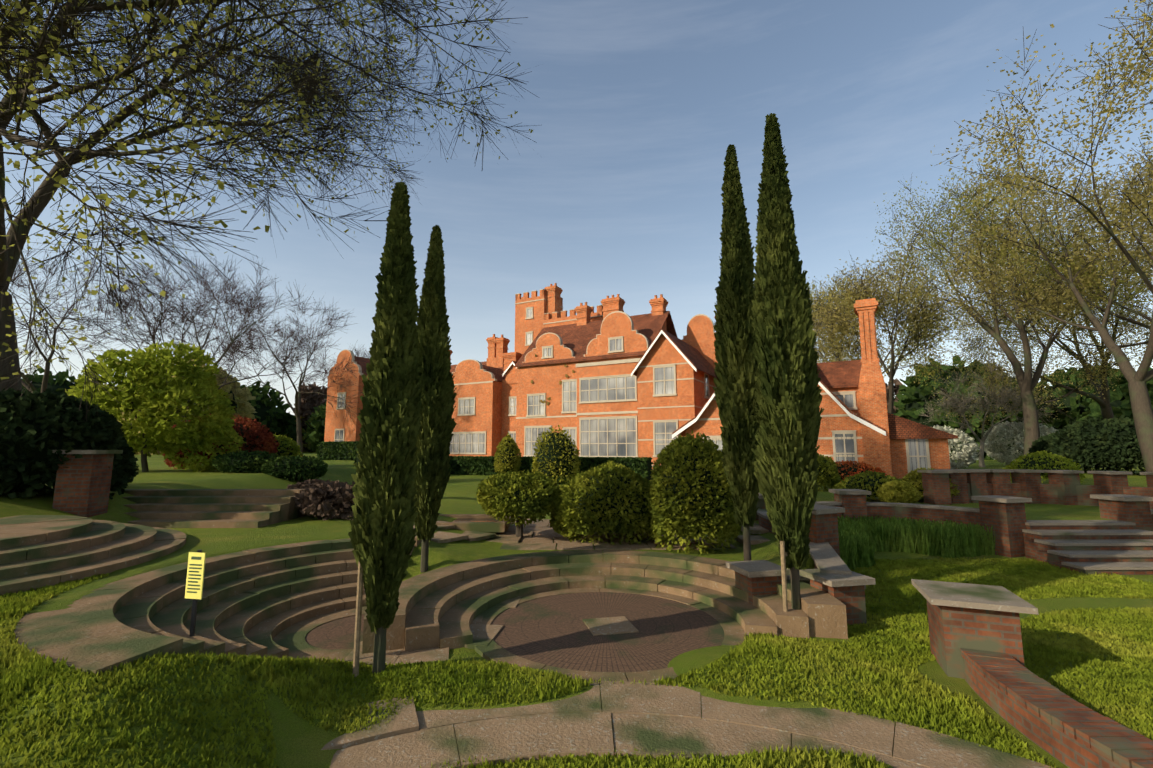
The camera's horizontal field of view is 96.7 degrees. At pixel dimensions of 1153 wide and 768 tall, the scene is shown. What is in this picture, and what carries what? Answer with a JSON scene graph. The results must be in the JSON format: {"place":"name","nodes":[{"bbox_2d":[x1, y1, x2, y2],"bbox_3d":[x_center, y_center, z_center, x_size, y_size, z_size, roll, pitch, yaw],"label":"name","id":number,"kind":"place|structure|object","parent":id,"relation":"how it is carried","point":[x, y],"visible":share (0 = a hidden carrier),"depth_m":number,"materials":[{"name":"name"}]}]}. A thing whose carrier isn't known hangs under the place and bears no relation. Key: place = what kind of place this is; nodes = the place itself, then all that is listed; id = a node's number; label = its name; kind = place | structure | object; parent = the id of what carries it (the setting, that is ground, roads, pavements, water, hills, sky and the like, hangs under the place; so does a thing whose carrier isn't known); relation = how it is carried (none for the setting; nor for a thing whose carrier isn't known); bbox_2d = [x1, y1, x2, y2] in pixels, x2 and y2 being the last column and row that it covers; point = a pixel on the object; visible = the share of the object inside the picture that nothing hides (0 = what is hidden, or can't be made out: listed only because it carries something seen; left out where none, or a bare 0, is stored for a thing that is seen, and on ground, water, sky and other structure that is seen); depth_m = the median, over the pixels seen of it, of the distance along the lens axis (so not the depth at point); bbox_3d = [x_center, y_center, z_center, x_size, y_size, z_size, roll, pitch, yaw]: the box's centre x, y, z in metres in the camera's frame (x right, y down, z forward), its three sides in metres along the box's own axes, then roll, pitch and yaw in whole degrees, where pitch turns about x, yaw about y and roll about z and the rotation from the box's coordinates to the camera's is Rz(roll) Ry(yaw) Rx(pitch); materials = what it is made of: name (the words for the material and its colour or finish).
{"place":"outdoors","nodes":[
{"label":"outdoors","id":0,"kind":"place"},
{"bbox_2d":[189,550,201,636],"bbox_3d":[-3.950,2.335,5.299,0.045,1.200,0.045,0,-7,-1],"label":"sign post","id":1,"kind":"object","parent":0,"point":[193,617],"visible":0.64,"depth_m":5.28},
{"bbox_2d":[185,552,205,598],"bbox_3d":[-3.950,1.984,5.314,0.200,0.460,0.012,-1,-7,11],"label":"sign board","id":2,"kind":"object","parent":1,"relation":"attached to","point":[198,595],"visible":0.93,"depth_m":5.31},
{"bbox_2d":[187,556,201,592],"bbox_3d":[-3.952,1.974,5.308,0.150,0.362,0.003,-1,-7,11],"label":"sign text","id":3,"kind":"object","parent":2,"relation":"attached to","point":[195,558],"visible":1,"depth_m":5.30},
{"bbox_2d":[272,407,296,441],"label":"tree leaves","id":4,"kind":"object","parent":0,"point":[290,421],"depth_m":115.64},
{"bbox_2d":[0,453,1152,767],"bbox_3d":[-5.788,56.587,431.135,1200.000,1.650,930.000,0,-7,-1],"label":"lawn ground","id":5,"kind":"structure","parent":0,"point":[298,741],"depth_m":5.98,"materials":[{"name":"green plant"}]},
{"bbox_2d":[21,366,76,394],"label":"tree leaves","id":6,"kind":"object","parent":5,"relation":"on","point":[61,379],"depth_m":98.51,"materials":[{"name":"plant"}]},
{"bbox_2d":[0,402,100,483],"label":"bush","id":7,"kind":"object","parent":5,"relation":"on","point":[19,431],"visible":0.06,"depth_m":10.22,"materials":[{"name":"plant"}]},
{"bbox_2d":[0,388,139,499],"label":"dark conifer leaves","id":8,"kind":"object","parent":5,"relation":"on","point":[110,434],"visible":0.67,"depth_m":10.41,"materials":[{"name":"plant"}]},
{"bbox_2d":[8,240,140,392],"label":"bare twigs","id":9,"kind":"object","parent":5,"relation":"on","point":[38,288],"depth_m":47.13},
{"bbox_2d":[0,489,306,595],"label":"terrace steps","id":10,"kind":"structure","parent":5,"relation":"on","point":[37,551],"depth_m":8.31,"materials":[{"name":"stone"}]},
{"bbox_2d":[89,368,220,471],"bbox_3d":[-16.794,1.518,20.990,4.296,4.703,2.620,0,-7,-1],"label":"yellow acer stem","id":11,"kind":"object","parent":5,"relation":"on","point":[144,464],"visible":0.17,"depth_m":20.29,"materials":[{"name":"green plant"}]},
{"bbox_2d":[75,348,169,410],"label":"yellow acer leaves","id":12,"kind":"object","parent":11,"relation":"attached to","point":[114,354],"visible":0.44,"depth_m":19.71,"materials":[{"name":"plant"}]},
{"bbox_2d":[84,384,172,452],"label":"yellow acer leaves","id":13,"kind":"object","parent":11,"relation":"attached to","point":[125,412],"visible":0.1,"depth_m":20.25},
{"bbox_2d":[65,350,232,456],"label":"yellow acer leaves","id":14,"kind":"object","parent":11,"relation":"on","point":[175,371],"visible":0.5,"depth_m":19.54,"materials":[{"name":"plant"}]},
{"bbox_2d":[128,339,219,402],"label":"yellow acer leaves","id":15,"kind":"object","parent":11,"relation":"on","point":[196,354],"visible":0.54,"depth_m":20.88,"materials":[{"name":"plant"}]},
{"bbox_2d":[135,381,235,452],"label":"yellow acer leaves","id":16,"kind":"object","parent":11,"relation":"attached to","point":[223,414],"visible":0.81,"depth_m":19.80,"materials":[{"name":"plant"}]},
{"bbox_2d":[53,254,274,420],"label":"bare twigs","id":17,"kind":"object","parent":5,"relation":"on","point":[167,289],"depth_m":51.73,"materials":[{"name":"plant"}]},
{"bbox_2d":[30,249,331,420],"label":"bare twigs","id":18,"kind":"object","parent":5,"relation":"on","point":[182,318],"depth_m":46.49,"materials":[{"name":"plant"}]},
{"bbox_2d":[115,357,257,454],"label":"tree leaves","id":19,"kind":"object","parent":5,"relation":"on","point":[244,405],"depth_m":85.65,"materials":[{"name":"plant"}]},
{"bbox_2d":[160,418,246,471],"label":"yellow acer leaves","id":20,"kind":"object","parent":5,"relation":"on","point":[233,436],"visible":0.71,"depth_m":20.34,"materials":[{"name":"plant"}]},
{"bbox_2d":[14,534,421,673],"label":"amphitheatre steps","id":21,"kind":"structure","parent":5,"relation":"on","point":[280,601],"depth_m":6.42,"materials":[{"name":"stone"}]},
{"bbox_2d":[162,414,279,469],"bbox_3d":[-16.912,3.025,24.422,5.184,3.208,4.346,0,-7,-1],"label":"japanese maple","id":22,"kind":"object","parent":5,"relation":"on","point":[261,431],"depth_m":24.07,"materials":[{"name":"plant"}]},
{"bbox_2d":[235,397,247,412],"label":"tree leaves","id":23,"kind":"object","parent":5,"relation":"on","point":[238,411],"depth_m":94.66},
{"bbox_2d":[211,450,279,472],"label":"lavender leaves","id":24,"kind":"object","parent":5,"relation":"on","point":[218,463],"visible":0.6,"depth_m":19.86,"materials":[{"name":"green plant"}]},
{"bbox_2d":[222,454,269,470],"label":"bush","id":25,"kind":"object","parent":5,"relation":"on","point":[241,460],"visible":0.17,"depth_m":19.83,"materials":[{"name":"plant"}]},
{"bbox_2d":[235,380,291,434],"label":"tree leaves","id":26,"kind":"object","parent":5,"relation":"on","point":[274,397],"depth_m":112.10,"materials":[{"name":"plant"}]},
{"bbox_2d":[0,0,541,420],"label":"tree","id":27,"kind":"object","parent":5,"relation":"on","point":[189,102],"depth_m":8.71,"materials":[{"name":"plant"}]},
{"bbox_2d":[208,280,364,453],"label":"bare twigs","id":28,"kind":"object","parent":5,"relation":"on","point":[301,343],"depth_m":55.09,"materials":[{"name":"plant"}]},
{"bbox_2d":[273,434,302,457],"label":"yellow bush","id":29,"kind":"object","parent":5,"relation":"on","point":[289,442],"depth_m":26.07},
{"bbox_2d":[260,455,327,481],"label":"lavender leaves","id":30,"kind":"object","parent":5,"relation":"on","point":[267,467],"visible":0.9,"depth_m":18.95,"materials":[{"name":"green plant"}]},
{"bbox_2d":[272,458,320,476],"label":"bush","id":31,"kind":"object","parent":5,"relation":"on","point":[296,467],"visible":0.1,"depth_m":18.90,"materials":[{"name":"plant"}]},
{"bbox_2d":[293,382,312,451],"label":"poplar leaves","id":32,"kind":"object","parent":5,"relation":"on","point":[305,403],"visible":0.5,"depth_m":123.46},
{"bbox_2d":[295,412,315,452],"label":"tree leaves","id":33,"kind":"object","parent":5,"relation":"on","point":[305,445],"depth_m":122.87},
{"bbox_2d":[308,382,319,412],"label":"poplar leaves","id":34,"kind":"object","parent":5,"relation":"on","point":[314,400],"visible":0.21,"depth_m":127.56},
{"bbox_2d":[302,398,326,452],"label":"tree leaves","id":35,"kind":"object","parent":5,"relation":"on","point":[314,437],"depth_m":110.14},
{"bbox_2d":[286,479,344,506],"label":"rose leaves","id":36,"kind":"object","parent":5,"relation":"on","point":[309,483],"visible":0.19,"depth_m":14.30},
{"bbox_2d":[316,385,324,404],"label":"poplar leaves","id":37,"kind":"object","parent":5,"relation":"on","point":[322,392],"visible":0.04,"depth_m":130.24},
{"bbox_2d":[321,386,326,403],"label":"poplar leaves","id":38,"kind":"object","parent":5,"relation":"on","point":[324,390],"visible":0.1,"depth_m":133.32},
{"bbox_2d":[294,481,354,519],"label":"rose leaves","id":39,"kind":"object","parent":5,"relation":"on","point":[318,501],"visible":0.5,"depth_m":11.92,"materials":[{"name":"plant"}]},
{"bbox_2d":[305,614,364,649],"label":"paved floor","id":40,"kind":"structure","parent":5,"relation":"on","point":[336,634],"depth_m":6.74,"materials":[{"name":"stone"}]},
{"bbox_2d":[316,441,358,459],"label":"hedge","id":41,"kind":"object","parent":5,"relation":"on","point":[348,448],"depth_m":38.10,"materials":[{"name":"plant"}]},
{"bbox_2d":[325,344,369,365],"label":"bare twigs","id":42,"kind":"object","parent":5,"relation":"on","point":[368,356],"visible":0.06,"depth_m":69.20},
{"bbox_2d":[352,562,362,676],"bbox_3d":[-2.217,2.551,5.491,0.288,1.280,0.061,4,-8,-28],"label":"wooden stake","id":43,"kind":"object","parent":5,"relation":"on","point":[357,635],"visible":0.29,"depth_m":5.42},
{"bbox_2d":[348,181,424,673],"bbox_3d":[-2.121,0.386,5.863,0.746,5.670,0.740,0,-7,-1],"label":"cypress tree","id":44,"kind":"object","parent":5,"relation":"on","point":[381,534],"depth_m":5.60,"materials":[{"name":"plant"}]},
{"bbox_2d":[353,450,449,464],"bbox_3d":[-9.882,4.518,29.648,1.165,1.471,6.431,-4,-8,28],"label":"hedge","id":45,"kind":"object","parent":5,"relation":"on","point":[355,453],"depth_m":27.15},
{"bbox_2d":[413,225,456,572],"bbox_3d":[-2.616,0.164,9.266,0.902,6.377,0.861,0,-7,-1],"label":"cypress tree","id":46,"kind":"object","parent":5,"relation":"on","point":[437,423],"depth_m":9.10,"materials":[{"name":"plant"}]},
{"bbox_2d":[436,514,511,531],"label":"pool kerb","id":47,"kind":"structure","parent":5,"relation":"on","point":[501,526],"depth_m":11.86,"materials":[{"name":"stone"}]},
{"bbox_2d":[452,518,498,521],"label":"stone step","id":48,"kind":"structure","parent":5,"relation":"on","point":[475,520],"depth_m":12.94,"materials":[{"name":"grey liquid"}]},
{"bbox_2d":[493,433,521,472],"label":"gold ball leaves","id":49,"kind":"object","parent":5,"relation":"on","point":[516,464],"visible":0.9,"depth_m":29.14,"materials":[{"name":"green plant"}]},
{"bbox_2d":[498,440,517,468],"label":"foliage","id":50,"kind":"object","parent":5,"relation":"on","point":[504,456],"visible":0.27,"depth_m":29.05,"materials":[{"name":"black"}]},
{"bbox_2d":[476,470,562,538],"bbox_3d":[-1.282,2.794,11.726,2.037,1.663,2.062,0,-7,-1],"label":"mushroom topiary","id":51,"kind":"object","parent":5,"relation":"on","point":[496,508],"depth_m":11.17,"materials":[{"name":"plant"}]},
{"bbox_2d":[448,456,652,484],"bbox_3d":[-2.271,4.980,29.705,13.579,1.606,1.270,-3,-8,23],"label":"hedge","id":52,"kind":"object","parent":5,"relation":"on","point":[636,469],"depth_m":29.45,"materials":[{"name":"plant"}]},
{"bbox_2d":[331,513,770,664],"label":"terrace flags","id":53,"kind":"object","parent":5,"relation":"on","point":[543,537],"visible":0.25,"depth_m":10.65},
{"bbox_2d":[531,425,580,487],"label":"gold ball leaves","id":54,"kind":"object","parent":5,"relation":"on","point":[535,464],"visible":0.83,"depth_m":26.00,"materials":[{"name":"green plant"}]},
{"bbox_2d":[537,432,575,475],"bbox_3d":[-1.054,3.612,26.600,2.029,2.204,2.018,0,-7,-1],"label":"shrub","id":55,"kind":"object","parent":5,"relation":"on","point":[556,447],"visible":0.52,"depth_m":25.82,"materials":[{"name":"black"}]},
{"bbox_2d":[0,557,1152,767],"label":"lawn grass","id":56,"kind":"structure","parent":5,"relation":"on","point":[14,656],"depth_m":4.98,"materials":[{"name":"plant"}]},
{"bbox_2d":[548,460,655,544],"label":"topiary dome","id":57,"kind":"structure","parent":5,"relation":"on","point":[561,516],"depth_m":10.92,"materials":[{"name":"plant"}]},
{"bbox_2d":[52,454,1152,767],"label":"garden brick walls","id":58,"kind":"structure","parent":5,"relation":"on","point":[980,652],"depth_m":7.22,"materials":[{"name":"brick"}]},
{"bbox_2d":[52,450,1152,614],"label":"coping stones","id":59,"kind":"object","parent":58,"relation":"on","point":[833,570],"visible":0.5,"depth_m":10.10,"materials":[{"name":"stone"}]},
{"bbox_2d":[362,550,847,682],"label":"amphitheatre steps","id":60,"kind":"structure","parent":5,"relation":"on","point":[443,607],"depth_m":7.88,"materials":[{"name":"stone"}]},
{"bbox_2d":[780,541,787,611],"bbox_3d":[2.915,2.792,6.988,0.288,1.280,0.061,4,-8,-28],"label":"wooden stake","id":61,"kind":"object","parent":60,"relation":"on","point":[783,553],"visible":0.67,"depth_m":6.94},
{"bbox_2d":[750,113,823,609],"bbox_3d":[3.024,-0.373,7.462,0.964,7.679,0.966,0,-7,-1],"label":"cypress tree","id":62,"kind":"object","parent":60,"relation":"on","point":[786,356],"depth_m":7.21,"materials":[{"name":"plant"}]},
{"bbox_2d":[491,592,723,672],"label":"circular brick paving","id":63,"kind":"structure","parent":5,"relation":"on","point":[554,631],"depth_m":6.81,"materials":[{"name":"brick"}]},
{"bbox_2d":[583,616,638,635],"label":"stone slab","id":64,"kind":"structure","parent":63,"relation":"on","point":[609,625],"depth_m":7.02,"materials":[{"name":"stone"}]},
{"bbox_2d":[324,283,949,478],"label":"brick walls","id":65,"kind":"structure","parent":5,"relation":"on","point":[494,420],"depth_m":45.84,"materials":[{"name":"brick"}]},
{"bbox_2d":[531,354,578,404],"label":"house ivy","id":66,"kind":"object","parent":65,"relation":"attached to","point":[566,375],"visible":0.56,"depth_m":47.10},
{"bbox_2d":[335,309,927,470],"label":"windows","id":67,"kind":"structure","parent":65,"relation":"in","point":[621,423],"depth_m":42.30,"materials":[{"name":"glass"}]},
{"bbox_2d":[336,335,925,469],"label":"window panes","id":68,"kind":"structure","parent":67,"relation":"attached to","point":[628,418],"depth_m":42.65,"materials":[{"name":"glass"}]},
{"bbox_2d":[333,289,930,472],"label":"house stone dressings","id":69,"kind":"structure","parent":65,"relation":"attached to","point":[833,437],"depth_m":42.74,"materials":[{"name":"stone"}]},
{"bbox_2d":[355,311,957,438],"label":"house tile roofs","id":70,"kind":"structure","parent":65,"relation":"on","point":[575,338],"depth_m":43.90,"materials":[{"name":"tile"}]},
{"bbox_2d":[503,330,885,437],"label":"bargeboards","id":71,"kind":"object","parent":65,"relation":"attached to","point":[873,427],"visible":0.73,"depth_m":33.10,"materials":[{"name":"wood"}]},
{"bbox_2d":[321,681,1053,767],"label":"flag path","id":72,"kind":"structure","parent":5,"relation":"on","point":[663,719],"depth_m":4.35,"materials":[{"name":"stone"}]},
{"bbox_2d":[647,430,741,553],"bbox_3d":[2.464,2.441,10.739,1.927,2.931,2.142,0,-7,-1],"label":"topiary bush","id":73,"kind":"object","parent":5,"relation":"on","point":[666,527],"depth_m":10.07,"materials":[{"name":"plant"}]},
{"bbox_2d":[713,144,759,560],"bbox_3d":[2.977,-0.652,9.390,1.002,7.963,0.950,0,-7,-1],"label":"cypress tree","id":74,"kind":"object","parent":5,"relation":"on","point":[734,390],"depth_m":9.14,"materials":[{"name":"plant"}]},
{"bbox_2d":[816,454,840,490],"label":"bush","id":75,"kind":"object","parent":5,"relation":"on","point":[835,478],"visible":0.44,"depth_m":20.21,"materials":[{"name":"green plant"}]},
{"bbox_2d":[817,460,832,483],"bbox_3d":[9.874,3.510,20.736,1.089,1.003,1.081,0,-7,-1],"label":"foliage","id":76,"kind":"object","parent":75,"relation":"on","point":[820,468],"visible":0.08,"depth_m":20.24,"materials":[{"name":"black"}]},
{"bbox_2d":[835,460,886,481],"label":"shrub","id":77,"kind":"object","parent":5,"relation":"on","point":[867,466],"depth_m":23.09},
{"bbox_2d":[833,470,902,501],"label":"grey bush leaves","id":78,"kind":"object","parent":5,"relation":"on","point":[841,485],"visible":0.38,"depth_m":16.32,"materials":[{"name":"green plant"}]},
{"bbox_2d":[844,475,891,496],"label":"grey bush","id":79,"kind":"object","parent":5,"relation":"on","point":[871,485],"visible":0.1,"depth_m":16.23,"materials":[{"name":"black plant"}]},
{"bbox_2d":[809,214,968,413],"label":"tree leaves","id":80,"kind":"object","parent":5,"relation":"on","point":[855,320],"depth_m":37.99,"materials":[{"name":"plant"}]},
{"bbox_2d":[885,378,902,412],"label":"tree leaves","id":81,"kind":"object","parent":5,"relation":"on","point":[897,382],"depth_m":100.80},
{"bbox_2d":[876,480,918,503],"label":"gold ball leaves","id":82,"kind":"object","parent":5,"relation":"on","point":[910,493],"visible":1,"depth_m":15.40,"materials":[{"name":"green plant"}]},
{"bbox_2d":[837,515,997,569],"bbox_3d":[6.814,3.665,12.323,5.354,0.700,2.959,3,-8,-21],"label":"iris bed","id":83,"kind":"object","parent":5,"relation":"on","point":[862,540],"visible":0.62,"depth_m":11.90,"materials":[{"name":"green plant"}]},
{"bbox_2d":[901,467,959,500],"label":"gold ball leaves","id":84,"kind":"object","parent":5,"relation":"on","point":[911,474],"visible":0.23,"depth_m":16.47,"materials":[{"name":"green plant"}]},
{"bbox_2d":[909,476,922,492],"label":"foliage","id":85,"kind":"object","parent":84,"relation":"on","point":[919,484],"visible":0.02,"depth_m":16.49,"materials":[{"name":"black"}]},
{"bbox_2d":[930,425,979,468],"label":"blossom leaves","id":86,"kind":"object","parent":5,"relation":"on","point":[968,454],"visible":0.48,"depth_m":38.34,"materials":[{"name":"plant"}]},
{"bbox_2d":[930,372,1043,466],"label":"tree branches","id":87,"kind":"object","parent":5,"relation":"on","point":[981,454],"visible":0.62,"depth_m":45.34,"materials":[{"name":"plant"}]},
{"bbox_2d":[917,356,1060,430],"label":"pale tree twigs","id":88,"kind":"object","parent":87,"relation":"on","point":[995,394],"visible":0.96,"depth_m":45.65,"materials":[{"name":"green plant"}]},
{"bbox_2d":[930,372,1062,459],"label":"tree leaves","id":89,"kind":"object","parent":5,"relation":"on","point":[1051,423],"depth_m":75.62,"materials":[{"name":"plant"}]},
{"bbox_2d":[861,142,1152,455],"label":"tree leaves","id":90,"kind":"object","parent":5,"relation":"on","point":[931,240],"depth_m":43.61,"materials":[{"name":"plant"}]},
{"bbox_2d":[983,421,1058,465],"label":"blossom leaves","id":91,"kind":"object","parent":5,"relation":"on","point":[992,447],"visible":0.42,"depth_m":47.70,"materials":[{"name":"plant"}]},
{"bbox_2d":[931,0,1152,471],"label":"tree leaves","id":92,"kind":"object","parent":5,"relation":"on","point":[1107,212],"depth_m":28.01,"materials":[{"name":"plant"}]},
{"bbox_2d":[932,200,1152,432],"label":"tree leaves","id":93,"kind":"object","parent":5,"relation":"on","point":[1111,331],"depth_m":49.53,"materials":[{"name":"plant"}]},
{"bbox_2d":[1015,455,1070,478],"bbox_3d":[21.692,3.830,23.864,2.176,1.078,2.148,0,-7,-1],"label":"shrub","id":94,"kind":"object","parent":5,"relation":"on","point":[1032,462],"visible":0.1,"depth_m":23.27,"materials":[{"name":"green plant"}]},
{"bbox_2d":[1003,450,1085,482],"bbox_3d":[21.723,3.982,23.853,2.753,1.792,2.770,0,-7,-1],"label":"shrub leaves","id":95,"kind":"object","parent":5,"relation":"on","point":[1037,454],"visible":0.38,"depth_m":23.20,"materials":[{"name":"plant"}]},
{"bbox_2d":[1028,431,1130,470],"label":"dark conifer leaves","id":96,"kind":"object","parent":5,"relation":"on","point":[1040,443],"depth_m":36.49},
{"bbox_2d":[1023,525,1152,574],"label":"steps","id":97,"kind":"structure","parent":5,"relation":"on","point":[1035,550],"depth_m":11.01,"materials":[{"name":"stone"}]},
{"bbox_2d":[1046,415,1145,475],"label":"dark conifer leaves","id":98,"kind":"object","parent":5,"relation":"on","point":[1055,442],"visible":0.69,"depth_m":31.98,"materials":[{"name":"plant"}]},
{"bbox_2d":[1061,423,1143,464],"bbox_3d":[34.517,3.824,33.126,5.191,2.663,5.132,0,-7,-1],"label":"foliage","id":99,"kind":"object","parent":98,"relation":"on","point":[1117,438],"visible":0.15,"depth_m":31.86,"materials":[{"name":"plant"}]},
{"bbox_2d":[0,0,1152,414],"label":"sky","id":100,"kind":"structure","parent":0,"point":[637,107],"materials":[{"name":"blue"}]},
{"bbox_2d":[805,264,969,389],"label":"tree leaves","id":101,"kind":"object","parent":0,"point":[811,292],"depth_m":48.47,"materials":[{"name":"plant"}]},
{"bbox_2d":[893,355,1007,458],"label":"tree leaves","id":102,"kind":"object","parent":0,"point":[907,395],"depth_m":86.79,"materials":[{"name":"plant"}]},
{"bbox_2d":[928,126,1152,390],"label":"tree leaves","id":103,"kind":"object","parent":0,"point":[1080,278],"depth_m":43.15,"materials":[{"name":"plant"}]},
{"bbox_2d":[1035,364,1152,429],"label":"tree leaves","id":104,"kind":"object","parent":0,"point":[1074,412],"depth_m":75.67,"materials":[{"name":"plant"}]},
{"bbox_2d":[1077,380,1152,422],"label":"tree leaves","id":105,"kind":"object","parent":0,"point":[1092,409],"depth_m":67.86,"materials":[{"name":"plant"}]}
]}

